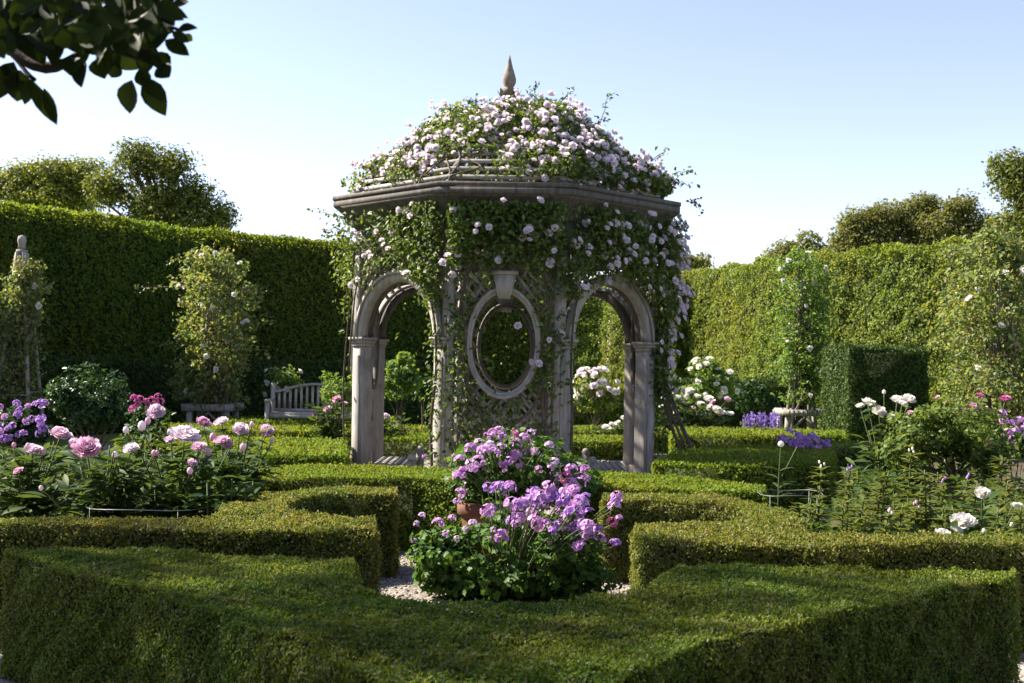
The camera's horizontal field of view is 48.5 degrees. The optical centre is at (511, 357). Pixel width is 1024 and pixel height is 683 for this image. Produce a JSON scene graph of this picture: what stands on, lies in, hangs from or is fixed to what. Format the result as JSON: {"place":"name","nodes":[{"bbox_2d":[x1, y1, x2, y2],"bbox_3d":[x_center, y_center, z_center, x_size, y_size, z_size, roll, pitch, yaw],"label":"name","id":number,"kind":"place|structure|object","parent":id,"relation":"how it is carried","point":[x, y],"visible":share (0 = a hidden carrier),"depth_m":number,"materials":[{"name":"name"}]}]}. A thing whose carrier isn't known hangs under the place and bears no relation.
{"place":"outdoors","nodes":[
{"label":"outdoors","id":0,"kind":"place"},
{"bbox_2d":[0,365,1021,460],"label":"ground","id":1,"kind":"structure","parent":0,"point":[62,442],"depth_m":18.28,"materials":[{"name":"green plant"}]},
{"bbox_2d":[0,235,46,444],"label":"timber obelisk","id":2,"kind":"object","parent":1,"relation":"on","point":[20,250],"visible":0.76,"depth_m":16.33,"materials":[{"name":"grey wood"}]},
{"bbox_2d":[0,255,54,447],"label":"pillar rose","id":3,"kind":"object","parent":1,"relation":"on","point":[12,381],"visible":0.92,"depth_m":16.19,"materials":[{"name":"green plant"}]},
{"bbox_2d":[0,149,114,212],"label":"tree","id":4,"kind":"object","parent":1,"relation":"on","point":[53,181],"visible":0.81,"depth_m":42.31,"materials":[{"name":"green plant"}]},
{"bbox_2d":[0,0,196,124],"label":"overhanging tree","id":5,"kind":"object","parent":1,"relation":"on","point":[116,37],"visible":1,"depth_m":2.40,"materials":[{"name":"green plant"}]},
{"bbox_2d":[76,136,242,236],"bbox_3d":[-12.364,-3.241,39.991,5.721,9.068,3.208,1,0,0],"label":"oak tree","id":6,"kind":"object","parent":1,"relation":"on","point":[169,203],"visible":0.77,"depth_m":39.58,"materials":[{"name":"green plant"}]},
{"bbox_2d":[130,236,273,422],"bbox_3d":[-5.171,-0.385,19.184,1.866,3.408,1.761,1,0,37],"label":"pillar rose","id":7,"kind":"object","parent":1,"relation":"on","point":[208,354],"visible":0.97,"depth_m":19.00,"materials":[{"name":"green plant"}]},
{"bbox_2d":[181,267,243,423],"bbox_3d":[-5.083,-0.138,19.395,0.860,2.902,0.809,1,0,0],"label":"timber obelisk","id":8,"kind":"object","parent":1,"relation":"on","point":[226,409],"visible":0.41,"depth_m":19.07,"materials":[{"name":"grey wood"}]},
{"bbox_2d":[1,353,432,441],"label":"yew hedge","id":9,"kind":"object","parent":1,"relation":"on","point":[147,377],"visible":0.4,"depth_m":20.52,"materials":[{"name":"green plant"}]},
{"bbox_2d":[0,200,543,417],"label":"tall hedge","id":10,"kind":"object","parent":1,"relation":"on","point":[97,269],"visible":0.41,"depth_m":22.08,"materials":[{"name":"green plant"}]},
{"bbox_2d":[263,364,305,407],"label":"rose bush","id":11,"kind":"object","parent":1,"relation":"on","point":[281,380],"visible":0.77,"depth_m":20.50,"materials":[{"name":"green plant"}]},
{"bbox_2d":[264,383,351,423],"bbox_3d":[-3.258,0.878,18.584,1.472,0.930,0.548,1,0,0],"label":"garden bench","id":12,"kind":"object","parent":1,"relation":"on","point":[285,412],"visible":0.59,"depth_m":18.79,"materials":[{"name":"grey wood"}]},
{"bbox_2d":[224,414,396,438],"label":"box hedge","id":13,"kind":"object","parent":1,"relation":"on","point":[270,421],"visible":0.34,"depth_m":18.28,"materials":[{"name":"green plant"}]},
{"bbox_2d":[342,423,428,449],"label":"box hedge","id":14,"kind":"object","parent":1,"relation":"on","point":[418,428],"visible":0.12,"depth_m":16.90,"materials":[{"name":"green plant"}]},
{"bbox_2d":[384,351,423,424],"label":"rose bush","id":15,"kind":"object","parent":1,"relation":"on","point":[403,375],"visible":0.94,"depth_m":19.92,"materials":[{"name":"green plant"}]},
{"bbox_2d":[411,376,432,424],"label":"dark shrub","id":16,"kind":"object","parent":1,"relation":"on","point":[422,391],"visible":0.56,"depth_m":20.97,"materials":[{"name":"green plant"}]},
{"bbox_2d":[538,282,609,385],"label":"tall hedge","id":17,"kind":"object","parent":1,"relation":"on","point":[592,310],"visible":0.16,"depth_m":37.22,"materials":[{"name":"green plant"}]},
{"bbox_2d":[535,383,623,424],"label":"yew hedge","id":18,"kind":"object","parent":1,"relation":"on","point":[579,417],"visible":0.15,"depth_m":24.51,"materials":[{"name":"green plant"}]},
{"bbox_2d":[573,365,620,425],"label":"rose bush","id":19,"kind":"object","parent":1,"relation":"on","point":[600,387],"visible":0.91,"depth_m":18.85,"materials":[{"name":"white plant"}]},
{"bbox_2d":[592,415,623,435],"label":"peony plant","id":20,"kind":"object","parent":1,"relation":"on","point":[610,428],"visible":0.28,"depth_m":17.11,"materials":[{"name":"white plant"}]},
{"bbox_2d":[573,424,669,452],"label":"box hedge","id":21,"kind":"object","parent":1,"relation":"on","point":[586,430],"visible":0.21,"depth_m":17.34,"materials":[{"name":"green plant"}]},
{"bbox_2d":[622,276,692,380],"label":"hedge buttress","id":22,"kind":"structure","parent":1,"relation":"on","point":[677,370],"depth_m":31.36,"materials":[{"name":"green plant"}]},
{"bbox_2d":[677,252,715,274],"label":"tree","id":23,"kind":"object","parent":1,"relation":"on","point":[697,262],"visible":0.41,"depth_m":59.56,"materials":[{"name":"green plant"}]},
{"bbox_2d":[678,356,739,428],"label":"rose bush","id":24,"kind":"object","parent":1,"relation":"on","point":[714,380],"visible":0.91,"depth_m":20.34,"materials":[{"name":"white plant"}]},
{"bbox_2d":[654,375,806,430],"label":"yew hedge","id":25,"kind":"object","parent":1,"relation":"on","point":[773,387],"visible":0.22,"depth_m":22.74,"materials":[{"name":"green plant"}]},
{"bbox_2d":[728,378,779,425],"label":"dark shrub","id":26,"kind":"object","parent":1,"relation":"on","point":[759,398],"visible":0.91,"depth_m":21.11,"materials":[{"name":"green plant"}]},
{"bbox_2d":[740,411,780,428],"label":"salvia clump","id":27,"kind":"object","parent":1,"relation":"on","point":[748,421],"visible":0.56,"depth_m":18.71,"materials":[{"name":"purple plant"}]},
{"bbox_2d":[757,229,829,258],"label":"round tree","id":28,"kind":"object","parent":1,"relation":"on","point":[778,250],"visible":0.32,"depth_m":47.73,"materials":[{"name":"green plant"}]},
{"bbox_2d":[773,280,822,429],"bbox_3d":[5.561,-0.002,21.796,0.900,3.002,0.849,1,0,0],"label":"timber obelisk","id":29,"kind":"object","parent":1,"relation":"on","point":[789,413],"visible":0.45,"depth_m":21.55,"materials":[{"name":"grey wood"}]},
{"bbox_2d":[766,243,837,428],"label":"pillar rose","id":30,"kind":"object","parent":1,"relation":"on","point":[814,347],"visible":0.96,"depth_m":21.47,"materials":[{"name":"green plant"}]},
{"bbox_2d":[598,234,1023,431],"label":"tall hedge","id":31,"kind":"object","parent":1,"relation":"on","point":[882,298],"visible":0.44,"depth_m":25.26,"materials":[{"name":"green plant"}]},
{"bbox_2d":[818,341,931,443],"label":"yew hedge","id":32,"kind":"object","parent":1,"relation":"on","point":[855,373],"visible":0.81,"depth_m":19.56,"materials":[{"name":"green plant"}]},
{"bbox_2d":[815,190,944,261],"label":"broad tree","id":33,"kind":"object","parent":1,"relation":"on","point":[878,224],"visible":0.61,"depth_m":45.59,"materials":[{"name":"leaf"},{"name":"bark"}]},
{"bbox_2d":[913,188,1001,252],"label":"broad tree","id":34,"kind":"object","parent":1,"relation":"on","point":[961,220],"visible":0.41,"depth_m":44.69,"materials":[{"name":"leaf"},{"name":"bark"}]},
{"bbox_2d":[926,223,1023,458],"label":"pillar rose","id":35,"kind":"object","parent":1,"relation":"on","point":[994,254],"visible":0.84,"depth_m":16.81,"materials":[{"name":"green plant"}]},
{"bbox_2d":[980,146,1023,239],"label":"tall tree","id":36,"kind":"object","parent":1,"relation":"on","point":[1010,176],"visible":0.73,"depth_m":37.75,"materials":[{"name":"green plant"}]},
{"bbox_2d":[981,275,1023,460],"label":"timber obelisk","id":37,"kind":"object","parent":1,"relation":"on","point":[1004,306],"visible":0.14,"depth_m":17.12,"materials":[{"name":"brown wood"}]},
{"bbox_2d":[0,444,1023,682],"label":"gravel path","id":38,"kind":"structure","parent":0,"point":[391,590],"depth_m":6.80,"materials":[{"name":"grey gravel"}]},
{"bbox_2d":[109,443,216,519],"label":"bed plant","id":39,"kind":"object","parent":38,"relation":"on","point":[142,493],"visible":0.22,"depth_m":6.98,"materials":[{"name":"green plant"}]},
{"bbox_2d":[105,421,245,519],"bbox_3d":[-2.139,0.879,7.195,0.755,0.951,0.652,1,0,9],"label":"peony plant","id":40,"kind":"object","parent":38,"relation":"on","point":[187,433],"visible":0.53,"depth_m":7.05,"materials":[{"name":"green plant"}]},
{"bbox_2d":[0,483,401,613],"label":"box hedge","id":41,"kind":"object","parent":38,"relation":"on","point":[359,524],"visible":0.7,"depth_m":5.70,"materials":[{"name":"green plant"}]},
{"bbox_2d":[181,448,270,516],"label":"bed plant","id":42,"kind":"object","parent":38,"relation":"on","point":[243,490],"visible":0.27,"depth_m":7.04,"materials":[{"name":"green plant"}]},
{"bbox_2d":[110,432,350,487],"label":"box hedge","id":43,"kind":"object","parent":38,"relation":"on","point":[292,451],"visible":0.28,"depth_m":11.04,"materials":[{"name":"green plant"}]},
{"bbox_2d":[196,416,283,511],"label":"peony plant","id":44,"kind":"object","parent":38,"relation":"on","point":[223,441],"visible":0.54,"depth_m":7.70,"materials":[{"name":"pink plant"}]},
{"bbox_2d":[150,421,340,438],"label":"box hedge","id":45,"kind":"object","parent":38,"relation":"on","point":[289,430],"visible":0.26,"depth_m":14.60,"materials":[{"name":"green plant"}]},
{"bbox_2d":[305,395,351,439],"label":"peony plant","id":46,"kind":"object","parent":38,"relation":"on","point":[327,420],"visible":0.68,"depth_m":14.46,"materials":[{"name":"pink plant"}]},
{"bbox_2d":[319,370,351,423],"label":"rose bush","id":47,"kind":"object","parent":38,"relation":"on","point":[327,392],"visible":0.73,"depth_m":15.91,"materials":[{"name":"green plant"}]},
{"bbox_2d":[260,461,470,550],"bbox_3d":[-1.122,1.099,8.431,1.709,0.586,1.124,1,0,0],"label":"box hedge","id":48,"kind":"object","parent":38,"relation":"on","point":[427,492],"visible":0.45,"depth_m":8.15,"materials":[{"name":"green plant"}]},
{"bbox_2d":[372,445,423,466],"bbox_3d":[-1.282,1.203,12.900,0.487,0.350,1.215,1,0,0],"label":"slatted seat","id":49,"kind":"object","parent":38,"relation":"on","point":[412,459],"visible":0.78,"depth_m":12.95,"materials":[{"name":"grey wood"}]},
{"bbox_2d":[384,413,415,435],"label":"peony plant","id":50,"kind":"object","parent":38,"relation":"on","point":[393,430],"visible":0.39,"depth_m":16.20,"materials":[{"name":"green plant"}]},
{"bbox_2d":[457,501,520,560],"bbox_3d":[-0.147,1.196,7.950,0.484,0.396,0.484,1,0,0],"label":"terracotta pot","id":51,"kind":"object","parent":38,"relation":"on","point":[468,512],"visible":0.23,"depth_m":7.76,"materials":[{"name":"ceramic"}]},
{"bbox_2d":[422,426,603,509],"bbox_3d":[-0.002,0.755,7.835,1.300,0.584,0.940,1,0,0],"label":"potted geranium","id":52,"kind":"object","parent":51,"relation":"in","point":[498,460],"visible":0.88,"depth_m":7.70,"materials":[{"name":"purple plant"}]},
{"bbox_2d":[474,582,513,597],"bbox_3d":[-0.095,1.337,6.750,0.474,0.116,0.474,1,0,0],"label":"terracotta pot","id":53,"kind":"object","parent":38,"relation":"on","point":[493,584],"visible":0.04,"depth_m":6.57,"materials":[{"name":"ceramic"}]},
{"bbox_2d":[404,480,622,601],"bbox_3d":[0.011,1.040,6.552,1.275,0.701,0.775,1,0,0],"label":"potted geranium","id":54,"kind":"object","parent":53,"relation":"in","point":[541,552],"visible":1,"depth_m":6.47,"materials":[{"name":"green plant"}]},
{"bbox_2d":[383,431,622,459],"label":"box hedge","id":55,"kind":"object","parent":38,"relation":"on","point":[395,444],"visible":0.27,"depth_m":15.77,"materials":[{"name":"green plant"}]},
{"bbox_2d":[378,550,630,610],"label":"loose gravel","id":56,"kind":"structure","parent":38,"relation":"on","point":[439,596],"depth_m":6.76,"materials":[{"name":"gravel"}]},
{"bbox_2d":[332,55,680,477],"bbox_3d":[-0.069,-1.054,13.150,3.643,4.905,3.643,1,0,45],"label":"gazebo","id":57,"kind":"object","parent":38,"relation":"on","point":[377,306],"visible":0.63,"depth_m":12.09,"materials":[{"name":"grey stone"}]},
{"bbox_2d":[466,270,540,398],"bbox_3d":[-0.083,-0.230,11.475,0.756,1.292,0.190,1,0,0],"label":"oval window","id":58,"kind":"structure","parent":57,"relation":"in","point":[504,280],"depth_m":11.42,"materials":[{"name":"grey stone"}]},
{"bbox_2d":[306,80,703,470],"bbox_3d":[0.055,-0.885,12.926,4.262,4.598,3.993,1,0,45],"label":"climbing rose","id":59,"kind":"object","parent":57,"relation":"attached to","point":[564,132],"visible":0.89,"depth_m":11.76,"materials":[{"name":"green plant"}]},
{"bbox_2d":[477,297,533,389],"bbox_3d":[-0.083,-0.230,14.825,0.756,1.292,0.190,1,0,0],"label":"oval window","id":60,"kind":"structure","parent":57,"relation":"in","point":[502,301],"depth_m":14.75,"materials":[{"name":"grey stone"}]},
{"bbox_2d":[0,544,1023,682],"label":"box hedge","id":61,"kind":"object","parent":38,"relation":"on","point":[116,615],"visible":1,"depth_m":4.10,"materials":[{"name":"green plant"}]},
{"bbox_2d":[582,448,628,471],"bbox_3d":[1.046,1.244,12.900,0.450,0.350,1.215,1,0,0],"label":"slatted seat","id":62,"kind":"object","parent":38,"relation":"on","point":[611,465],"visible":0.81,"depth_m":12.77,"materials":[{"name":"grey wood"}]},
{"bbox_2d":[573,470,768,553],"bbox_3d":[1.086,1.136,8.240,1.541,0.590,1.152,1,0,13],"label":"box hedge","id":63,"kind":"object","parent":38,"relation":"on","point":[630,482],"visible":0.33,"depth_m":7.85,"materials":[{"name":"green plant"}]},
{"bbox_2d":[658,387,733,426],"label":"peony plant","id":64,"kind":"object","parent":38,"relation":"on","point":[698,419],"visible":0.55,"depth_m":16.71,"materials":[{"name":"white plant"}]},
{"bbox_2d":[647,442,839,513],"bbox_3d":[2.463,1.183,11.622,1.692,0.558,3.030,1,0,17],"label":"box hedge","id":65,"kind":"object","parent":38,"relation":"on","point":[750,463],"visible":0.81,"depth_m":10.50,"materials":[{"name":"green plant"}]},
{"bbox_2d":[667,425,848,453],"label":"box hedge","id":66,"kind":"object","parent":38,"relation":"on","point":[702,436],"visible":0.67,"depth_m":15.06,"materials":[{"name":"green plant"}]},
{"bbox_2d":[769,441,796,509],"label":"budding peony stem","id":67,"kind":"object","parent":38,"relation":"on","point":[780,444],"visible":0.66,"depth_m":8.60,"materials":[{"name":"green plant"}]},
{"bbox_2d":[766,428,830,448],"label":"geranium clump","id":68,"kind":"object","parent":38,"relation":"on","point":[799,441],"visible":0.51,"depth_m":12.40,"materials":[{"name":"purple plant"}]},
{"bbox_2d":[596,490,1023,651],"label":"box hedge","id":69,"kind":"object","parent":38,"relation":"on","point":[656,533],"visible":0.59,"depth_m":5.61,"materials":[{"name":"green plant"}]},
{"bbox_2d":[805,460,834,531],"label":"lily stem","id":70,"kind":"object","parent":38,"relation":"on","point":[819,496],"visible":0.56,"depth_m":7.20,"materials":[{"name":"green plant"}]},
{"bbox_2d":[797,496,863,534],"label":"bed plant","id":71,"kind":"object","parent":38,"relation":"on","point":[825,528],"visible":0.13,"depth_m":7.53,"materials":[{"name":"green plant"}]},
{"bbox_2d":[828,498,856,531],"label":"lily stem","id":72,"kind":"object","parent":38,"relation":"on","point":[838,517],"visible":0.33,"depth_m":6.80,"materials":[{"name":"green plant"}]},
{"bbox_2d":[832,465,860,531],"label":"lily stem","id":73,"kind":"object","parent":38,"relation":"on","point":[848,492],"visible":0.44,"depth_m":7.30,"materials":[{"name":"green plant"}]},
{"bbox_2d":[848,494,877,531],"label":"lily stem","id":74,"kind":"object","parent":38,"relation":"on","point":[861,516],"visible":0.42,"depth_m":6.90,"materials":[{"name":"green plant"}]},
{"bbox_2d":[837,495,920,535],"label":"bed plant","id":75,"kind":"object","parent":38,"relation":"on","point":[871,530],"visible":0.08,"depth_m":7.40,"materials":[{"name":"green plant"}]},
{"bbox_2d":[864,472,894,533],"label":"lily stem","id":76,"kind":"object","parent":38,"relation":"on","point":[878,493],"visible":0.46,"depth_m":7.33,"materials":[{"name":"green plant"}]},
{"bbox_2d":[869,472,896,533],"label":"lily stem","id":77,"kind":"object","parent":38,"relation":"on","point":[881,506],"visible":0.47,"depth_m":7.30,"materials":[{"name":"green plant"}]},
{"bbox_2d":[887,503,912,531],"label":"lily stem","id":78,"kind":"object","parent":38,"relation":"on","point":[900,514],"visible":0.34,"depth_m":6.80,"materials":[{"name":"green plant"}]},
{"bbox_2d":[893,447,921,528],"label":"lily stem","id":79,"kind":"object","parent":38,"relation":"on","point":[909,485],"visible":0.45,"depth_m":7.50,"materials":[{"name":"green plant"}]},
{"bbox_2d":[903,500,931,532],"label":"lily stem","id":80,"kind":"object","parent":38,"relation":"on","point":[911,518],"visible":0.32,"depth_m":6.89,"materials":[{"name":"green plant"}]},
{"bbox_2d":[903,491,932,534],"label":"lily stem","id":81,"kind":"object","parent":38,"relation":"on","point":[918,501],"visible":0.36,"depth_m":6.92,"materials":[{"name":"green plant"}]},
{"bbox_2d":[910,468,938,532],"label":"lily stem","id":82,"kind":"object","parent":38,"relation":"on","point":[925,479],"visible":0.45,"depth_m":6.94,"materials":[{"name":"green plant"}]},
{"bbox_2d":[893,497,984,536],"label":"bed plant","id":83,"kind":"object","parent":38,"relation":"on","point":[914,527],"visible":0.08,"depth_m":7.41,"materials":[{"name":"green plant"}]},
{"bbox_2d":[903,512,977,534],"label":"peony plant","id":84,"kind":"object","parent":38,"relation":"on","point":[964,521],"visible":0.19,"depth_m":6.56,"materials":[{"name":"white plant"}]},
{"bbox_2d":[928,476,955,530],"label":"lily stem","id":85,"kind":"object","parent":38,"relation":"on","point":[942,497],"visible":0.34,"depth_m":7.20,"materials":[{"name":"green plant"}]},
{"bbox_2d":[934,486,1023,536],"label":"peony plant","id":86,"kind":"object","parent":38,"relation":"on","point":[981,492],"visible":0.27,"depth_m":6.91,"materials":[{"name":"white plant"}]},
{"bbox_2d":[984,455,1013,531],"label":"lily stem","id":87,"kind":"object","parent":38,"relation":"on","point":[1001,459],"visible":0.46,"depth_m":7.80,"materials":[{"name":"green plant"}]},
{"bbox_2d":[987,481,1019,525],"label":"lily stem","id":88,"kind":"object","parent":38,"relation":"on","point":[1006,493],"visible":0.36,"depth_m":7.17,"materials":[{"name":"green plant"}]},
{"bbox_2d":[0,0,1023,363],"label":"sky","id":89,"kind":"structure","parent":0,"point":[786,115],"materials":[{"name":"blue"}]},
{"bbox_2d":[801,461,1023,526],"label":"flower bed soil","id":90,"kind":"structure","parent":0,"point":[1009,474],"depth_m":14.27,"materials":[{"name":"soil"}]},
{"bbox_2d":[833,454,914,529],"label":"bed plant","id":91,"kind":"object","parent":90,"relation":"on","point":[868,481],"visible":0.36,"depth_m":9.34,"materials":[{"name":"green plant"}]},
{"bbox_2d":[840,390,920,507],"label":"peony plant","id":92,"kind":"object","parent":90,"relation":"on","point":[880,411],"visible":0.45,"depth_m":9.90,"materials":[{"name":"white plant"}]},
{"bbox_2d":[831,439,931,496],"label":"box hedge","id":93,"kind":"object","parent":90,"relation":"on","point":[846,449],"visible":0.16,"depth_m":12.70,"materials":[{"name":"green plant"}]},
{"bbox_2d":[886,461,976,521],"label":"bed plant","id":94,"kind":"object","parent":90,"relation":"on","point":[957,478],"visible":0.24,"depth_m":9.35,"materials":[{"name":"green plant"}]},
{"bbox_2d":[872,395,1023,506],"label":"rose bush","id":95,"kind":"object","parent":90,"relation":"on","point":[965,447],"visible":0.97,"depth_m":9.31,"materials":[{"name":"green plant"}]},
{"bbox_2d":[951,393,1015,505],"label":"peony plant","id":96,"kind":"object","parent":90,"relation":"on","point":[1004,398],"visible":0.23,"depth_m":10.53,"materials":[{"name":"green plant"}]},
{"bbox_2d":[960,459,1023,526],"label":"bed plant","id":97,"kind":"object","parent":90,"relation":"on","point":[1018,491],"visible":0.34,"depth_m":9.43,"materials":[{"name":"green plant"}]},
{"bbox_2d":[991,409,1023,502],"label":"geranium clump","id":98,"kind":"object","parent":90,"relation":"on","point":[1016,429],"visible":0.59,"depth_m":10.10,"materials":[{"name":"purple plant"}]},
{"label":"flower bed soil","id":99,"kind":"structure","parent":0,"visible":0},
{"bbox_2d":[0,399,53,492],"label":"geranium clump","id":100,"kind":"object","parent":99,"relation":"on","point":[25,428],"visible":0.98,"depth_m":9.48,"materials":[{"name":"purple plant"}]},
{"bbox_2d":[0,446,67,517],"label":"bed plant","id":101,"kind":"object","parent":99,"relation":"in","point":[8,459],"visible":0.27,"depth_m":7.21,"materials":[{"name":"green plant"}]},
{"bbox_2d":[0,426,79,518],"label":"peony plant","id":102,"kind":"object","parent":99,"relation":"in","point":[29,449],"visible":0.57,"depth_m":7.21,"materials":[{"name":"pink plant"}]},
{"bbox_2d":[32,445,134,519],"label":"bed plant","id":103,"kind":"object","parent":99,"relation":"in","point":[54,489],"visible":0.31,"depth_m":7.08,"materials":[{"name":"green plant"}]},
{"bbox_2d":[43,362,137,472],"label":"dark shrub","id":104,"kind":"object","parent":99,"relation":"on","point":[101,405],"visible":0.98,"depth_m":11.89,"materials":[{"name":"green plant"}]},
{"bbox_2d":[15,435,166,518],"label":"peony plant","id":105,"kind":"object","parent":99,"relation":"in","point":[88,446],"visible":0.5,"depth_m":6.97,"materials":[{"name":"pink plant"}]},
{"bbox_2d":[110,403,181,507],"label":"peony plant","id":106,"kind":"object","parent":99,"relation":"on","point":[155,410],"visible":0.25,"depth_m":9.26,"materials":[{"name":"green plant"}]},
{"bbox_2d":[121,393,174,449],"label":"phlox clump","id":107,"kind":"object","parent":99,"relation":"on","point":[139,413],"visible":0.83,"depth_m":10.52,"materials":[{"name":"green plant"}]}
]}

